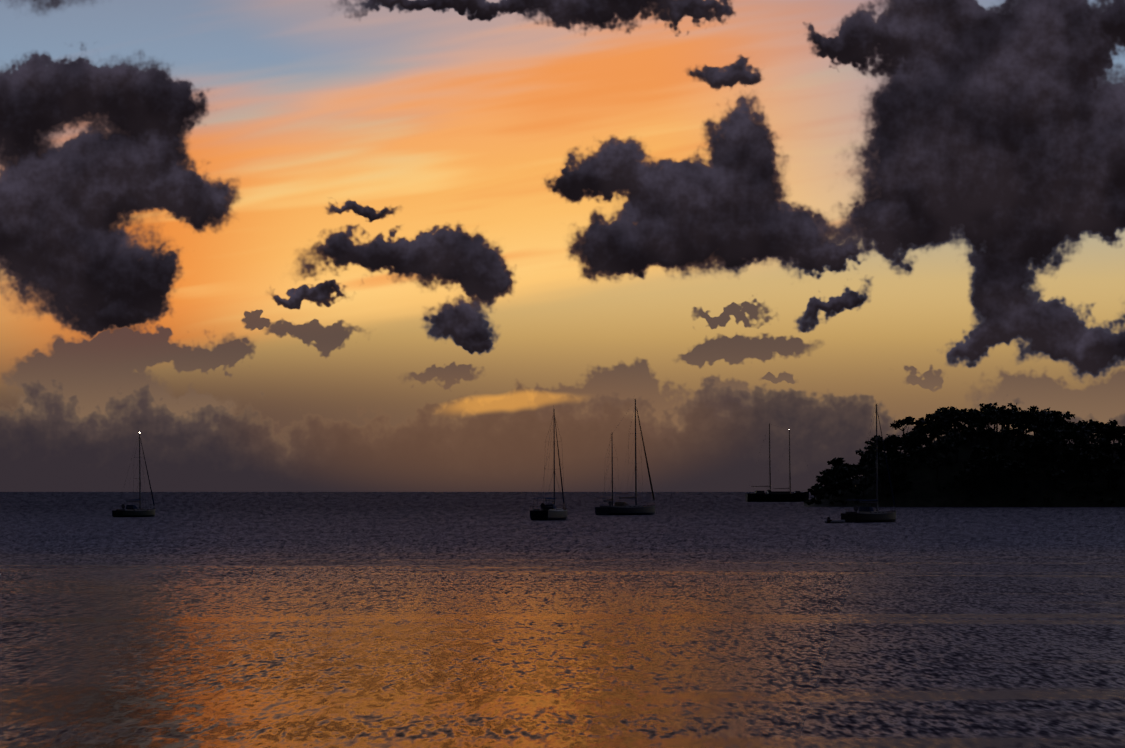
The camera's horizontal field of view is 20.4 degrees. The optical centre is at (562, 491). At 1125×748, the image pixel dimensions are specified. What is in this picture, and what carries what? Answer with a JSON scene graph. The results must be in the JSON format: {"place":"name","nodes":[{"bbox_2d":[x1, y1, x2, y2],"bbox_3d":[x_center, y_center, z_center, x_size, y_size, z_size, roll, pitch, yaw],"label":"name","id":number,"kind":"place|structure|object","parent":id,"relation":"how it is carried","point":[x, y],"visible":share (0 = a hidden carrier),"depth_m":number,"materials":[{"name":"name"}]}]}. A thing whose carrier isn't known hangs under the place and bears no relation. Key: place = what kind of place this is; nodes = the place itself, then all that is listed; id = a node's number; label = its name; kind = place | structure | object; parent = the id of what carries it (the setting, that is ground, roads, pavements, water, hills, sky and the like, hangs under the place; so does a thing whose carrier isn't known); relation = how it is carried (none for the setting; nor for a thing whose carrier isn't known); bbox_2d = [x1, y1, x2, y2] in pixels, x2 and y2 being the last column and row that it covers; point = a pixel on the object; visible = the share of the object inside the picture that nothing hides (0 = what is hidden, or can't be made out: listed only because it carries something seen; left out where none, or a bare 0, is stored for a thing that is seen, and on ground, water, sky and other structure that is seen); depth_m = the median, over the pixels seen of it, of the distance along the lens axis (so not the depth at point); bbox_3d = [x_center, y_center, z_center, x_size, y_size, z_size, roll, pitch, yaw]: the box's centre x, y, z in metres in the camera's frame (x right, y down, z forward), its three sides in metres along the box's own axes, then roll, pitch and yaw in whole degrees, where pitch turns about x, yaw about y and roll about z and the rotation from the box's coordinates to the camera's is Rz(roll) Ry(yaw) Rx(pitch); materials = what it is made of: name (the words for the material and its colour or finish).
{"place":"outdoors","nodes":[
{"label":"outdoors","id":0,"kind":"place"},
{"bbox_2d":[0,492,1124,747],"bbox_3d":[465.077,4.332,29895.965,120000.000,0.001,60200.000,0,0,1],"label":"sea","id":1,"kind":"structure","parent":0,"point":[400,620],"depth_m":102.68,"materials":[{"name":"liquid"}]},
{"bbox_2d":[112,431,155,516],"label":"yacht","id":2,"kind":"object","parent":1,"relation":"on","point":[131,511],"visible":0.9,"depth_m":533.62,"materials":[{"name":"brown wood"}]},
{"bbox_2d":[530,405,566,519],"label":"yacht","id":3,"kind":"object","parent":1,"relation":"on","point":[549,512],"visible":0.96,"depth_m":473.79,"materials":[{"name":"brown wood"}]},
{"bbox_2d":[595,399,654,514],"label":"ketch","id":4,"kind":"object","parent":1,"relation":"on","point":[620,508],"visible":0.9,"depth_m":577.59,"materials":[{"name":"brown wood"}]},
{"bbox_2d":[746,423,811,501],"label":"schooner","id":5,"kind":"object","parent":1,"relation":"on","point":[777,496],"visible":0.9,"depth_m":1329.69,"materials":[{"name":"brown wood"}]},
{"bbox_2d":[825,517,844,522],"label":"tender","id":6,"kind":"object","parent":1,"relation":"on","point":[834,521],"visible":0.96,"depth_m":428.42,"materials":[{"name":"brown wood"}]},
{"bbox_2d":[841,404,896,522],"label":"yacht","id":7,"kind":"object","parent":1,"relation":"on","point":[867,514],"visible":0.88,"depth_m":442.32,"materials":[{"name":"brown wood"}]},
{"bbox_2d":[0,0,1124,491],"label":"sky","id":8,"kind":"structure","parent":0,"point":[278,245],"materials":[{"name":"orange"}]},
{"bbox_2d":[803,432,1124,506],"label":"headland","id":9,"kind":"structure","parent":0,"point":[987,491],"depth_m":894.11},
{"bbox_2d":[804,402,1124,504],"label":"headland trees","id":10,"kind":"object","parent":9,"relation":"on","point":[1049,428],"visible":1,"depth_m":909.74,"materials":[{"name":"black plant"}]}
]}

